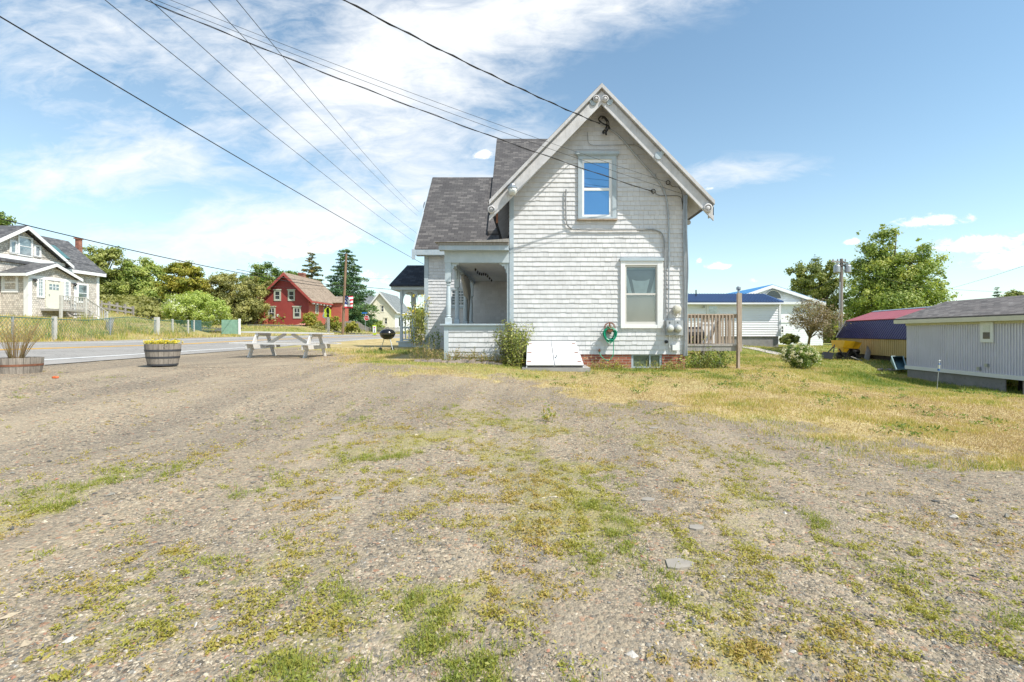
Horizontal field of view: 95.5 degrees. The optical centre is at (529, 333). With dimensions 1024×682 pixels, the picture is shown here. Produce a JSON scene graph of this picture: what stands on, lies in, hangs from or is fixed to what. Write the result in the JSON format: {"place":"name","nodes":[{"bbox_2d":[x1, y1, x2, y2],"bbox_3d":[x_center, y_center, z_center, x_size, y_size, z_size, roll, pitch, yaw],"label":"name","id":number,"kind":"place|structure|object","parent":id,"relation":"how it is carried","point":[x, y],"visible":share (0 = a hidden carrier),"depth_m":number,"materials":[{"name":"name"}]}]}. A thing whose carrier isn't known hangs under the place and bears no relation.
{"place":"outdoors","nodes":[
{"label":"outdoors","id":0,"kind":"place"},
{"bbox_2d":[0,319,48,357],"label":"ornamental grass","id":1,"kind":"object","parent":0,"point":[15,350],"depth_m":8.61,"materials":[{"name":"beige plant"}]},
{"bbox_2d":[0,334,421,364],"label":"road","id":2,"kind":"structure","parent":0,"point":[120,350],"depth_m":19.77,"materials":[{"name":"grey asphalt"}]},
{"bbox_2d":[44,338,382,359],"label":"road marking","id":3,"kind":"object","parent":2,"relation":"on","point":[144,353],"visible":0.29,"depth_m":13.93,"materials":[{"name":"white paint"}]},
{"bbox_2d":[0,16,422,263],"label":"overhead wire","id":4,"kind":"object","parent":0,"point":[167,115],"visible":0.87,"depth_m":15.98,"materials":[{"name":"black rubber"}]},
{"bbox_2d":[105,0,409,238],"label":"overhead wire","id":5,"kind":"object","parent":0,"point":[224,95],"visible":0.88,"depth_m":17.34,"materials":[{"name":"black rubber"}]},
{"bbox_2d":[150,0,414,231],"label":"overhead wire","id":6,"kind":"object","parent":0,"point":[258,97],"visible":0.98,"depth_m":19.40,"materials":[{"name":"black rubber"}]},
{"bbox_2d":[220,324,367,333],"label":"path","id":7,"kind":"structure","parent":0,"point":[295,325],"depth_m":61.33,"materials":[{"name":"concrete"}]},
{"bbox_2d":[209,0,412,211],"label":"overhead wire","id":8,"kind":"object","parent":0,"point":[286,83],"visible":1,"depth_m":18.80,"materials":[{"name":"black rubber"}]},
{"bbox_2d":[236,0,417,210],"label":"overhead wire","id":9,"kind":"object","parent":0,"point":[307,86],"visible":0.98,"depth_m":18.93,"materials":[{"name":"black rubber"}]},
{"bbox_2d":[0,313,1023,681],"bbox_3d":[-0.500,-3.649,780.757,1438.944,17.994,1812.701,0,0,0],"label":"ground","id":10,"kind":"structure","parent":0,"point":[260,367],"depth_m":3.47,"materials":[{"name":"grey gravel"}]},
{"bbox_2d":[0,211,16,224],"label":"edge tree","id":11,"kind":"object","parent":10,"relation":"on","point":[3,216],"visible":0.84,"depth_m":40.32,"materials":[{"name":"green plant"}]},
{"bbox_2d":[0,357,43,373],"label":"barrel planter","id":12,"kind":"object","parent":10,"relation":"on","point":[26,365],"visible":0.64,"depth_m":8.42,"materials":[{"name":"wood"}]},
{"bbox_2d":[0,225,106,318],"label":"shingled cottage","id":13,"kind":"structure","parent":10,"relation":"on","point":[32,285],"depth_m":34.85,"materials":[{"name":"white wood"}]},
{"bbox_2d":[1,276,17,292],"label":"window","id":14,"kind":"structure","parent":13,"relation":"in","point":[3,290],"depth_m":33.35,"materials":[{"name":"white wood"}]},
{"bbox_2d":[9,240,16,253],"bbox_3d":[-37.704,-6.293,33.927,0.072,0.986,0.482,0,0,0],"label":"window","id":15,"kind":"structure","parent":13,"relation":"in","point":[12,243],"depth_m":33.92,"materials":[{"name":"white glass"}]},
{"bbox_2d":[17,235,32,256],"bbox_3d":[-37.704,-6.482,34.746,0.072,1.453,1.029,0,0,0],"label":"window","id":16,"kind":"structure","parent":13,"relation":"in","point":[24,244],"depth_m":34.69,"materials":[{"name":"white glass"}]},
{"bbox_2d":[45,280,62,308],"bbox_3d":[-35.960,-2.910,35.175,0.120,2.120,1.284,0,0,0],"label":"front door","id":17,"kind":"structure","parent":13,"relation":"in","point":[53,290],"depth_m":35.03,"materials":[{"name":"white wood"}]},
{"bbox_2d":[77,283,88,302],"bbox_3d":[-37.984,-3.396,39.478,0.072,1.658,1.028,0,0,0],"label":"window","id":18,"kind":"structure","parent":13,"relation":"in","point":[82,289],"depth_m":39.47,"materials":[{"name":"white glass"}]},
{"bbox_2d":[41,295,107,320],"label":"entry steps","id":19,"kind":"structure","parent":10,"relation":"on","point":[60,310],"depth_m":35.90,"materials":[{"name":"grey wood"}]},
{"bbox_2d":[0,316,212,340],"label":"chain link fence","id":20,"kind":"object","parent":10,"relation":"on","point":[156,325],"visible":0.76,"depth_m":26.41,"materials":[{"name":"grey metal"}]},
{"bbox_2d":[82,244,139,295],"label":"ash tree","id":21,"kind":"object","parent":10,"relation":"on","point":[102,257],"visible":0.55,"depth_m":63.10,"materials":[{"name":"green plant"}]},
{"bbox_2d":[99,301,133,315],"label":"rail fence","id":22,"kind":"object","parent":10,"relation":"on","point":[108,304],"visible":0.66,"depth_m":47.37,"materials":[{"name":"grey wood"}]},
{"bbox_2d":[110,254,166,297],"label":"hillside tree","id":23,"kind":"object","parent":10,"relation":"on","point":[144,285],"visible":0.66,"depth_m":64.04,"materials":[{"name":"green plant"}]},
{"bbox_2d":[144,344,180,365],"bbox_3d":[-8.050,0.467,10.200,0.650,0.470,0.647,0,0,0],"label":"barrel planter","id":24,"kind":"object","parent":10,"relation":"on","point":[162,354],"visible":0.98,"depth_m":9.96,"materials":[{"name":"wood"}]},
{"bbox_2d":[143,335,182,343],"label":"yellow flowers","id":25,"kind":"object","parent":24,"relation":"in","point":[165,341],"visible":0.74,"depth_m":10.10,"materials":[{"name":"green plant"}]},
{"bbox_2d":[153,260,215,303],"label":"golden tree","id":26,"kind":"object","parent":10,"relation":"on","point":[179,283],"visible":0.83,"depth_m":59.16,"materials":[{"name":"green plant"}]},
{"bbox_2d":[99,293,284,324],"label":"undergrowth","id":27,"kind":"object","parent":10,"relation":"on","point":[149,307],"visible":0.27,"depth_m":55.70,"materials":[{"name":"green plant"}]},
{"bbox_2d":[159,290,232,328],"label":"blossoming shrub","id":28,"kind":"object","parent":10,"relation":"on","point":[193,304],"visible":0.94,"depth_m":43.07,"materials":[{"name":"green plant"}]},
{"bbox_2d":[0,310,423,341],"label":"grass","id":29,"kind":"structure","parent":10,"relation":"on","point":[32,319],"depth_m":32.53,"materials":[{"name":"green plant"}]},
{"bbox_2d":[191,319,240,333],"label":"green screen panel","id":30,"kind":"object","parent":10,"relation":"on","point":[230,326],"visible":0.64,"depth_m":43.00,"materials":[{"name":"teal plastic"}]},
{"bbox_2d":[196,271,274,323],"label":"olive tree","id":31,"kind":"object","parent":10,"relation":"on","point":[243,297],"visible":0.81,"depth_m":60.57,"materials":[{"name":"green plant"}]},
{"bbox_2d":[238,262,283,295],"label":"dark tree","id":32,"kind":"object","parent":10,"relation":"on","point":[264,267],"visible":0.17,"depth_m":90.79,"materials":[{"name":"green plant"}]},
{"bbox_2d":[229,331,340,357],"bbox_3d":[-7.585,0.381,14.600,2.601,0.878,1.762,0,0,3],"label":"picnic table","id":33,"kind":"object","parent":10,"relation":"on","point":[306,346],"visible":0.94,"depth_m":14.34,"materials":[{"name":"white paint"}]},
{"bbox_2d":[151,280,423,328],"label":"distant woods","id":34,"kind":"object","parent":10,"relation":"on","point":[417,309],"visible":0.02,"depth_m":126.98,"materials":[{"name":"green plant"}]},
{"bbox_2d":[255,272,348,325],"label":"red house","id":35,"kind":"structure","parent":10,"relation":"on","point":[295,302],"depth_m":66.00,"materials":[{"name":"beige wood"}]},
{"bbox_2d":[273,289,281,300],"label":"window","id":36,"kind":"structure","parent":35,"relation":"in","point":[277,292],"depth_m":65.94,"materials":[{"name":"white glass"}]},
{"bbox_2d":[287,289,295,300],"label":"window","id":37,"kind":"structure","parent":35,"relation":"in","point":[291,292],"depth_m":65.94,"materials":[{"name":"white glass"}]},
{"bbox_2d":[292,306,301,318],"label":"window","id":38,"kind":"structure","parent":35,"relation":"in","point":[296,309],"depth_m":65.94,"materials":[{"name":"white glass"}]},
{"bbox_2d":[299,311,321,325],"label":"roadside bush","id":39,"kind":"object","parent":10,"relation":"on","point":[311,319],"visible":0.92,"depth_m":62.53,"materials":[{"name":"green plant"}]},
{"bbox_2d":[301,252,323,282],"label":"tall spruce","id":40,"kind":"object","parent":10,"relation":"on","point":[312,270],"visible":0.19,"depth_m":87.62,"materials":[{"name":"green plant"}]},
{"bbox_2d":[324,307,330,332],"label":"school crossing sign","id":41,"kind":"object","parent":10,"relation":"on","point":[327,312],"visible":0.97,"depth_m":58.90,"materials":[{"name":"yellow metal"}]},
{"bbox_2d":[325,316,341,330],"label":"roadside bush","id":42,"kind":"object","parent":10,"relation":"on","point":[335,325],"visible":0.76,"depth_m":62.25,"materials":[{"name":"green plant"}]},
{"bbox_2d":[341,254,346,334],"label":"utility pole","id":43,"kind":"object","parent":10,"relation":"on","point":[343,306],"visible":0.79,"depth_m":55.88,"materials":[{"name":"brown wood"}]},
{"bbox_2d":[4,251,336,289],"bbox_3d":[-28.881,-5.166,42.999,0.022,0.787,29.163,0,0,27],"label":"overhead wire","id":44,"kind":"object","parent":43,"relation":"attached to","point":[159,274],"visible":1,"depth_m":38.36,"materials":[{"name":"black rubber"}]},
{"bbox_2d":[0,218,343,288],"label":"overhead wire","id":45,"kind":"object","parent":43,"relation":"attached to","point":[150,254],"visible":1,"depth_m":31.90,"materials":[{"name":"black rubber"}]},
{"bbox_2d":[345,296,352,308],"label":"flag banner","id":46,"kind":"object","parent":43,"relation":"attached to","point":[348,302],"visible":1,"depth_m":55.76,"materials":[{"name":"multicoloured fabric"}]},
{"bbox_2d":[344,320,360,332],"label":"roadside bush","id":47,"kind":"object","parent":10,"relation":"on","point":[351,326],"visible":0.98,"depth_m":60.74,"materials":[{"name":"green plant"}]},
{"bbox_2d":[325,249,382,331],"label":"fir","id":48,"kind":"object","parent":10,"relation":"on","point":[356,311],"visible":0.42,"depth_m":81.19,"materials":[{"name":"green plant"}]},
{"bbox_2d":[297,346,443,360],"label":"grass","id":49,"kind":"structure","parent":10,"relation":"on","point":[375,350],"depth_m":16.13,"materials":[{"name":"plant"}]},
{"bbox_2d":[360,291,411,331],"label":"cream house","id":50,"kind":"structure","parent":10,"relation":"on","point":[388,306],"depth_m":104.00,"materials":[{"name":"grey"}]},
{"bbox_2d":[378,327,395,350],"bbox_3d":[-5.329,0.231,17.402,0.597,0.895,0.588,0,0,-29],"label":"kettle grill","id":51,"kind":"object","parent":10,"relation":"on","point":[387,334],"visible":0.89,"depth_m":17.23,"materials":[{"name":"black metal"}]},
{"bbox_2d":[403,293,430,345],"bbox_3d":[-4.407,-0.559,18.207,1.153,2.097,1.187,0,0,0],"label":"flowering vine","id":52,"kind":"object","parent":10,"relation":"on","point":[420,336],"visible":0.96,"depth_m":18.01,"materials":[{"name":"green plant"}]},
{"bbox_2d":[429,327,442,349],"bbox_3d":[-3.648,0.179,17.922,0.510,0.915,0.691,0,0,40],"label":"wall weed","id":53,"kind":"object","parent":10,"relation":"on","point":[438,333],"depth_m":17.94,"materials":[{"name":"green plant"}]},
{"bbox_2d":[408,339,503,362],"bbox_3d":[-1.958,0.484,12.398,2.671,0.745,0.896,0,0,0],"label":"dry flower bed","id":54,"kind":"object","parent":10,"relation":"on","point":[454,355],"visible":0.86,"depth_m":12.33,"materials":[{"name":"plant"}]},
{"bbox_2d":[0,370,1023,681],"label":"grass","id":55,"kind":"structure","parent":10,"relation":"on","point":[302,674],"depth_m":2.30,"materials":[{"name":"green plant"}]},
{"bbox_2d":[0,371,1023,681],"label":"weeds","id":56,"kind":"object","parent":10,"relation":"on","point":[494,591],"visible":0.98,"depth_m":2.54,"materials":[{"name":"green plant"}]},
{"bbox_2d":[491,319,534,366],"bbox_3d":[-0.455,0.244,12.331,1.209,1.324,1.148,0,0,0],"label":"weedy bush","id":57,"kind":"object","parent":10,"relation":"on","point":[512,348],"visible":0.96,"depth_m":12.24,"materials":[{"name":"green plant"}]},
{"bbox_2d":[539,403,559,422],"bbox_3d":[0.256,1.093,6.427,0.300,0.287,0.302,0,0,0],"label":"weed plant","id":58,"kind":"object","parent":10,"relation":"on","point":[546,416],"visible":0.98,"depth_m":6.40,"materials":[{"name":"green plant"}]},
{"bbox_2d":[389,83,714,368],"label":"shingled house","id":59,"kind":"structure","parent":10,"relation":"on","point":[539,262],"depth_m":12.71,"materials":[{"name":"white paint"}]},
{"bbox_2d":[146,0,652,191],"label":"overhead wire","id":60,"kind":"object","parent":59,"relation":"attached to","point":[383,95],"visible":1,"depth_m":10.47,"materials":[{"name":"black rubber"}]},
{"bbox_2d":[171,0,665,181],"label":"overhead wire","id":61,"kind":"object","parent":59,"relation":"attached to","point":[405,90],"visible":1,"depth_m":10.49,"materials":[{"name":"black rubber"}]},
{"bbox_2d":[156,0,681,193],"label":"overhead wire","id":62,"kind":"object","parent":59,"relation":"attached to","point":[408,97],"visible":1,"depth_m":10.66,"materials":[{"name":"black rubber"}]},
{"bbox_2d":[450,289,463,307],"bbox_3d":[-2.859,-1.375,18.405,0.653,0.772,0.110,0,0,0],"label":"window","id":63,"kind":"structure","parent":59,"relation":"in","point":[461,296],"depth_m":18.41,"materials":[{"name":"blue paint"}]},
{"bbox_2d":[460,275,470,323],"bbox_3d":[-2.200,-1.112,15.862,0.265,1.676,1.216,0,0,0],"label":"porch curtain","id":64,"kind":"object","parent":59,"relation":"hanging from","point":[465,280],"visible":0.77,"depth_m":15.92,"materials":[{"name":"white fabric"}]},
{"bbox_2d":[343,0,599,123],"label":"overhead wire","id":65,"kind":"object","parent":59,"relation":"attached to","point":[366,11],"visible":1,"depth_m":9.22,"materials":[{"name":"black rubber"}]},
{"bbox_2d":[508,183,516,195],"bbox_3d":[-0.455,-3.735,12.080,0.250,0.300,0.250,0,0,0],"label":"yard light","id":66,"kind":"object","parent":59,"relation":"attached to","point":[512,189],"visible":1,"depth_m":12.00,"materials":[{"name":"white glass"}]},
{"bbox_2d":[575,151,618,220],"bbox_3d":[1.830,-4.001,12.680,1.188,1.855,0.160,0,0,0],"label":"window","id":67,"kind":"structure","parent":59,"relation":"in","point":[596,192],"depth_m":12.68,"materials":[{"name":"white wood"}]},
{"bbox_2d":[604,322,615,333],"bbox_3d":[2.154,-0.134,12.578,0.285,0.317,0.215,0,0,0],"label":"hose reel","id":68,"kind":"object","parent":59,"relation":"attached to","point":[609,330],"visible":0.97,"depth_m":12.49,"materials":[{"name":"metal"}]},
{"bbox_2d":[599,326,616,360],"bbox_3d":[2.116,0.276,12.573,0.486,0.928,0.214,0,0,0],"label":"garden hose","id":69,"kind":"object","parent":68,"relation":"hanging from","point":[613,338],"visible":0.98,"depth_m":12.51,"materials":[{"name":"green rubber"}]},
{"bbox_2d":[565,189,665,319],"bbox_3d":[2.321,-2.144,12.660,2.742,3.552,0.038,0,0,0],"label":"electric conduit","id":70,"kind":"object","parent":59,"relation":"attached to","point":[624,229],"visible":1,"depth_m":12.64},
{"bbox_2d":[609,129,669,319],"bbox_3d":[2.981,-2.972,12.655,1.668,5.207,0.064,0,0,0],"label":"electric conduit","id":71,"kind":"object","parent":59,"relation":"attached to","point":[654,175],"visible":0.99,"depth_m":12.64,"materials":[{"name":"metal"}]},
{"bbox_2d":[598,116,609,134],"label":"service wires","id":72,"kind":"object","parent":71,"relation":"attached to","point":[606,125],"visible":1,"depth_m":12.56,"materials":[{"name":"black rubber"}]},
{"bbox_2d":[626,267,654,321],"bbox_3d":[3.032,-1.058,12.717,0.792,1.488,0.005,0,0,0],"label":"window pane","id":73,"kind":"structure","parent":59,"relation":"in","point":[639,308],"depth_m":12.71,"materials":[{"name":"clear glass"}]},
{"bbox_2d":[620,261,662,327],"bbox_3d":[3.049,-1.052,12.705,1.154,1.830,0.110,0,0,0],"label":"window","id":74,"kind":"structure","parent":59,"relation":"in","point":[658,264],"depth_m":12.65,"materials":[{"name":"white wood"}]},
{"bbox_2d":[631,354,661,367],"bbox_3d":[3.195,0.765,12.780,0.847,0.382,0.060,0,0,0],"label":"cellar window","id":75,"kind":"structure","parent":59,"relation":"in","point":[640,358],"depth_m":12.78,"materials":[{"name":"white glass"}]},
{"bbox_2d":[665,320,682,334],"bbox_3d":[3.897,-0.147,12.537,0.469,0.403,0.285,0,0,0],"label":"electric meter box","id":76,"kind":"object","parent":59,"relation":"attached to","point":[673,327],"visible":1,"depth_m":12.54,"materials":[{"name":"metal"}]},
{"bbox_2d":[683,195,688,355],"bbox_3d":[4.234,-1.570,12.647,0.156,4.371,0.043,0,0,0],"label":"downspout","id":77,"kind":"object","parent":59,"relation":"attached to","point":[685,240],"visible":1,"depth_m":12.64,"materials":[{"name":"metal"}]},
{"bbox_2d":[522,341,589,371],"bbox_3d":[0.658,0.741,12.167,1.704,1.048,1.054,0,0,0],"label":"cellar bulkhead","id":78,"kind":"object","parent":10,"relation":"on","point":[560,356],"visible":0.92,"depth_m":12.01,"materials":[{"name":"white metal"}]},
{"bbox_2d":[526,341,553,365],"bbox_3d":[0.256,0.516,12.182,0.701,0.598,0.995,0,0,0],"label":"door leaf","id":79,"kind":"structure","parent":78,"relation":"in","point":[541,355],"depth_m":12.09,"materials":[{"name":"white metal"}]},
{"bbox_2d":[551,341,583,365],"bbox_3d":[0.967,0.516,12.182,0.767,0.598,0.995,0,0,0],"label":"door leaf","id":80,"kind":"structure","parent":78,"relation":"in","point":[563,351],"depth_m":12.09,"materials":[{"name":"white metal"}]},
{"bbox_2d":[297,348,1023,471],"bbox_3d":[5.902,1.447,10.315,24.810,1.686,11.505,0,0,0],"label":"grass","id":81,"kind":"structure","parent":10,"relation":"on","point":[968,430],"depth_m":8.10,"materials":[{"name":"yellow plant"}]},
{"bbox_2d":[666,558,693,569],"bbox_3d":[0.854,1.314,2.642,0.166,0.018,0.120,0,0,0],"label":"flat stone","id":82,"kind":"object","parent":10,"relation":"on","point":[683,564],"visible":0.9,"depth_m":2.63,"materials":[{"name":"grey stone"}]},
{"bbox_2d":[685,332,736,368],"bbox_3d":[4.963,0.551,13.607,2.047,1.180,1.633,0,0,0],"label":"deck bush","id":83,"kind":"object","parent":10,"relation":"on","point":[709,360],"visible":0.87,"depth_m":13.34,"materials":[{"name":"green plant"}]},
{"bbox_2d":[687,293,742,368],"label":"wooden deck","id":84,"kind":"structure","parent":10,"relation":"on","point":[718,345],"depth_m":13.64,"materials":[{"name":"brown wood"}]},
{"bbox_2d":[689,327,703,343],"bbox_3d":[5.188,0.061,14.800,0.600,0.540,0.540,0,0,0],"label":"black drum","id":85,"kind":"object","parent":84,"relation":"on","point":[696,335],"visible":0.2,"depth_m":14.56,"materials":[{"name":"plastic"}]},
{"bbox_2d":[699,322,714,342],"bbox_3d":[5.715,-0.013,15.100,0.440,0.670,0.440,0,0,0],"label":"storage box","id":86,"kind":"object","parent":84,"relation":"on","point":[707,331],"visible":0.29,"depth_m":14.90,"materials":[{"name":"white plastic"}]},
{"bbox_2d":[687,286,783,346],"bbox_3d":[15.256,-1.214,40.710,10.448,5.718,6.580,0,0,0],"label":"white annex","id":87,"kind":"object","parent":10,"relation":"on","point":[761,319],"visible":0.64,"depth_m":38.01,"materials":[{"name":"plastic"}]},
{"bbox_2d":[706,305,718,321],"bbox_3d":[14.934,-1.112,37.972,1.021,2.515,0.075,0,0,0],"label":"door","id":88,"kind":"structure","parent":87,"relation":"in","point":[711,309],"depth_m":37.94,"materials":[{"name":"glass"}]},
{"bbox_2d":[727,284,825,345],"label":"white gable building","id":89,"kind":"structure","parent":10,"relation":"on","point":[790,298],"depth_m":45.00,"materials":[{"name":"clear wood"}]},
{"bbox_2d":[766,290,781,297],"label":"arched window","id":90,"kind":"structure","parent":89,"relation":"in","point":[774,293],"depth_m":44.95,"materials":[{"name":"grey glass"}]},
{"bbox_2d":[779,333,799,347],"bbox_3d":[20.574,0.754,37.043,1.694,1.598,1.313,0,0,0],"label":"roadside bush","id":91,"kind":"object","parent":10,"relation":"on","point":[789,338],"visible":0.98,"depth_m":36.73,"materials":[{"name":"green plant"}]},
{"bbox_2d":[778,342,823,368],"bbox_3d":[10.300,0.844,17.698,1.533,1.062,1.469,0,0,36],"label":"flowering shrub","id":92,"kind":"object","parent":10,"relation":"on","point":[798,357],"visible":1,"depth_m":17.42,"materials":[{"name":"green plant"}]},
{"bbox_2d":[782,296,852,345],"bbox_3d":[21.170,-0.624,36.078,4.342,4.136,7.724,0,0,7],"label":"crab apple","id":93,"kind":"object","parent":10,"relation":"on","point":[819,317],"visible":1,"depth_m":33.76,"materials":[{"name":"brown plant"}]},
{"bbox_2d":[785,254,850,323],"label":"broad tree","id":94,"kind":"object","parent":10,"relation":"on","point":[803,282],"visible":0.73,"depth_m":67.09,"materials":[{"name":"green plant"}]},
{"bbox_2d":[820,344,834,358],"bbox_3d":[18.977,1.176,29.680,0.831,0.912,0.823,0,0,32],"label":"plow blade","id":95,"kind":"object","parent":10,"relation":"on","point":[828,355],"visible":0.98,"depth_m":29.46,"materials":[{"name":"metal"}]},
{"bbox_2d":[823,317,853,342],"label":"distant woods","id":96,"kind":"object","parent":10,"relation":"on","point":[832,338],"visible":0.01,"depth_m":113.14,"materials":[{"name":"green plant"}]},
{"bbox_2d":[831,259,850,331],"bbox_3d":[24.063,-1.787,35.918,1.405,7.965,0.484,0,0,0],"label":"utility pole","id":97,"kind":"object","parent":10,"relation":"on","point":[837,268],"visible":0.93,"depth_m":35.87,"materials":[{"name":"grey wood"}]},
{"bbox_2d":[831,340,860,359],"bbox_3d":[20.198,1.112,29.950,1.838,1.322,1.700,0,0,0],"label":"sand spreader","id":98,"kind":"object","parent":10,"relation":"on","point":[841,346],"visible":0.95,"depth_m":29.50,"materials":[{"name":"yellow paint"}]},
{"bbox_2d":[836,306,960,364],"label":"gambrel shed","id":99,"kind":"structure","parent":10,"relation":"on","point":[880,334],"depth_m":29.32,"materials":[{"name":"yellow metal"}]},
{"bbox_2d":[836,224,961,320],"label":"tall maple","id":100,"kind":"object","parent":10,"relation":"on","point":[876,293],"visible":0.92,"depth_m":60.84,"materials":[{"name":"green plant"}]},
{"bbox_2d":[891,356,906,369],"bbox_3d":[20.102,1.615,25.366,0.665,0.758,2.384,0,0,35],"label":"cart tub","id":101,"kind":"object","parent":10,"relation":"on","point":[898,362],"visible":0.93,"depth_m":25.45,"materials":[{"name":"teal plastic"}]},
{"bbox_2d":[894,295,1023,393],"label":"mobile home","id":102,"kind":"object","parent":10,"relation":"on","point":[982,344],"visible":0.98,"depth_m":19.41,"materials":[{"name":"grey metal"}]},
{"bbox_2d":[980,322,993,341],"bbox_3d":[18.073,-0.040,18.393,0.060,0.800,0.555,0,0,4],"label":"window","id":103,"kind":"structure","parent":102,"relation":"in","point":[986,328],"depth_m":18.36,"materials":[{"name":"white glass"}]},
{"bbox_2d":[999,289,1023,296],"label":"tree","id":104,"kind":"object","parent":10,"relation":"on","point":[1013,293],"visible":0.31,"depth_m":74.42,"materials":[{"name":"green plant"}]},
{"bbox_2d":[0,0,1023,319],"label":"sky","id":105,"kind":"structure","parent":0,"point":[809,126],"materials":[{"name":"blue"}]},
{"bbox_2d":[685,344,1022,394],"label":"grass","id":106,"kind":"structure","parent":0,"point":[829,369],"depth_m":20.83,"materials":[{"name":"green plant"}]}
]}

